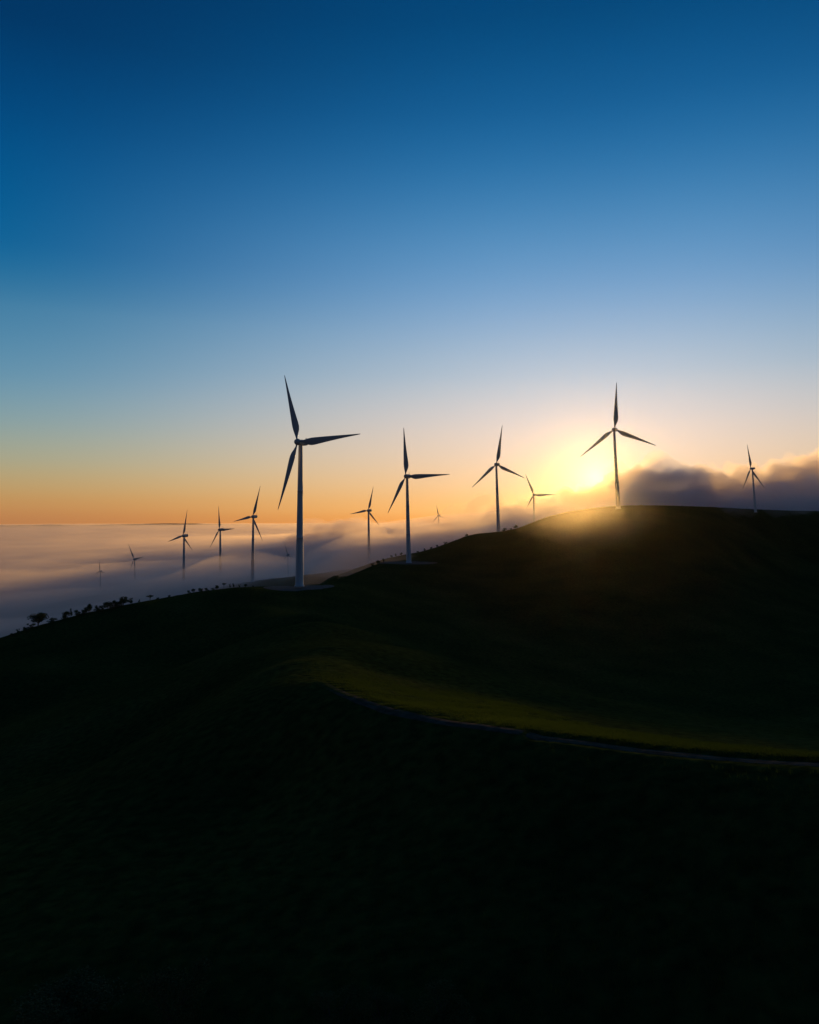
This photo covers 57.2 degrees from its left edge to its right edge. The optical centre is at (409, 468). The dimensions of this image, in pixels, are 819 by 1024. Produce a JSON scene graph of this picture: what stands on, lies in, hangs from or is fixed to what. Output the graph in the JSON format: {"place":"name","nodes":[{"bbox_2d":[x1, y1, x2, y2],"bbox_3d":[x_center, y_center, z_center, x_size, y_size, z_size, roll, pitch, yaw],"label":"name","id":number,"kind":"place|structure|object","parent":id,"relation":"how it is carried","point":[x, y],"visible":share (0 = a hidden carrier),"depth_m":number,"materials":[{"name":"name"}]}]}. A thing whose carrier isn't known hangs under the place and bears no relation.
{"place":"outdoors","nodes":[
{"label":"outdoors","id":0,"kind":"place"},
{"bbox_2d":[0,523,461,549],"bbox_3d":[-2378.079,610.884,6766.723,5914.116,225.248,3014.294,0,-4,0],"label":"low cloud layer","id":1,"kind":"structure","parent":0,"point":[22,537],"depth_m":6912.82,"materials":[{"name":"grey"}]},
{"bbox_2d":[263,585,333,590],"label":"gravel ground","id":2,"kind":"structure","parent":0,"point":[293,588],"depth_m":418.15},
{"bbox_2d":[278,375,358,586],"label":"wind turbine","id":3,"kind":"object","parent":2,"relation":"on","point":[299,580],"visible":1,"depth_m":420.86,"materials":[{"name":"paint"}]},
{"bbox_2d":[380,561,436,563],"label":"gravel ground","id":4,"kind":"structure","parent":0,"point":[401,562],"depth_m":638.17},
{"bbox_2d":[388,428,449,562],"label":"wind turbine","id":5,"kind":"object","parent":4,"relation":"on","point":[408,540],"visible":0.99,"depth_m":637.21,"materials":[{"name":"paint"}]},
{"bbox_2d":[0,505,818,1023],"bbox_3d":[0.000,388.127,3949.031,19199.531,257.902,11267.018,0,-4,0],"label":"hill terrain","id":6,"kind":"structure","parent":0,"point":[700,623],"depth_m":71.23,"materials":[{"name":"green plant"}]},
{"bbox_2d":[27,612,48,626],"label":"tree","id":7,"kind":"object","parent":6,"relation":"on","point":[39,617],"visible":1,"depth_m":346.57,"materials":[{"name":"green plant"}]},
{"bbox_2d":[61,611,70,619],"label":"shrub","id":8,"kind":"object","parent":6,"relation":"on","point":[65,614],"visible":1,"depth_m":358.66,"materials":[{"name":"green plant"}]},
{"bbox_2d":[10,965,129,1023],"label":"shrub","id":9,"kind":"object","parent":6,"relation":"on","point":[46,1015],"visible":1,"depth_m":41.46,"materials":[{"name":"brown plant"}]},
{"bbox_2d":[74,609,82,615],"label":"shrub","id":10,"kind":"object","parent":6,"relation":"on","point":[77,612],"visible":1,"depth_m":359.53,"materials":[{"name":"green plant"}]},
{"bbox_2d":[83,604,92,613],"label":"tree","id":11,"kind":"object","parent":6,"relation":"on","point":[88,608],"visible":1,"depth_m":362.76,"materials":[{"name":"green plant"}]},
{"bbox_2d":[93,605,101,611],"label":"shrub","id":12,"kind":"object","parent":6,"relation":"on","point":[97,608],"visible":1,"depth_m":364.43,"materials":[{"name":"brown plant"}]},
{"bbox_2d":[99,563,103,594],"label":"wind turbine","id":13,"kind":"object","parent":6,"relation":"on","point":[100,571],"visible":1,"depth_m":1239.34,"materials":[{"name":"paint"}]},
{"bbox_2d":[103,601,111,608],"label":"tree","id":14,"kind":"object","parent":6,"relation":"on","point":[105,604],"visible":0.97,"depth_m":369.54,"materials":[{"name":"green plant"}]},
{"bbox_2d":[110,600,117,607],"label":"shrub","id":15,"kind":"object","parent":6,"relation":"on","point":[114,602],"visible":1,"depth_m":368.89,"materials":[{"name":"green plant"}]},
{"bbox_2d":[118,596,129,605],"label":"tree","id":16,"kind":"object","parent":6,"relation":"on","point":[123,600],"visible":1,"depth_m":370.25,"materials":[{"name":"green plant"}]},
{"bbox_2d":[128,544,141,589],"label":"wind turbine","id":17,"kind":"object","parent":6,"relation":"on","point":[136,558],"visible":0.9,"depth_m":1438.38,"materials":[{"name":"paint"}]},
{"bbox_2d":[168,513,192,593],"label":"wind turbine","id":18,"kind":"object","parent":6,"relation":"on","point":[183,568],"visible":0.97,"depth_m":1179.86,"materials":[{"name":"paint"}]},
{"bbox_2d":[211,506,233,586],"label":"wind turbine","id":19,"kind":"object","parent":6,"relation":"on","point":[220,561],"visible":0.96,"depth_m":1248.36,"materials":[{"name":"paint"}]},
{"bbox_2d":[233,488,262,581],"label":"wind turbine","id":20,"kind":"object","parent":6,"relation":"on","point":[253,516],"visible":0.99,"depth_m":992.45,"materials":[{"name":"paint"}]},
{"bbox_2d":[283,546,291,576],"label":"wind turbine","id":21,"kind":"object","parent":6,"relation":"on","point":[287,555],"visible":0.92,"depth_m":1291.37,"materials":[{"name":"paint"}]},
{"bbox_2d":[352,490,378,563],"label":"wind turbine","id":22,"kind":"object","parent":6,"relation":"on","point":[368,510],"visible":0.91,"depth_m":1222.65,"materials":[{"name":"paint"}]},
{"bbox_2d":[432,505,444,545],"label":"wind turbine","id":23,"kind":"object","parent":6,"relation":"on","point":[438,516],"visible":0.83,"depth_m":2489.12,"materials":[{"name":"paint"}]},
{"bbox_2d":[474,429,523,531],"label":"wind turbine","id":24,"kind":"object","parent":6,"relation":"on","point":[496,464],"visible":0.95,"depth_m":783.77,"materials":[{"name":"paint"}]},
{"bbox_2d":[525,474,556,521],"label":"wind turbine","id":25,"kind":"object","parent":6,"relation":"on","point":[533,495],"visible":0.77,"depth_m":1371.45,"materials":[{"name":"paint"}]},
{"bbox_2d":[580,382,655,508],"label":"wind turbine","id":26,"kind":"object","parent":6,"relation":"on","point":[606,435],"visible":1,"depth_m":700.27,"materials":[{"name":"paint"}]},
{"bbox_2d":[743,445,763,511],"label":"wind turbine","id":27,"kind":"object","parent":6,"relation":"on","point":[753,475],"visible":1,"depth_m":849.85,"materials":[{"name":"paint"}]},
{"bbox_2d":[0,0,818,537],"label":"sky","id":28,"kind":"structure","parent":0,"point":[452,224],"materials":[{"name":"blue"}]},
{"bbox_2d":[314,681,818,766],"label":"dirt track","id":29,"kind":"structure","parent":0,"point":[380,708],"depth_m":68.29,"materials":[{"name":"brown soil"}]}
]}

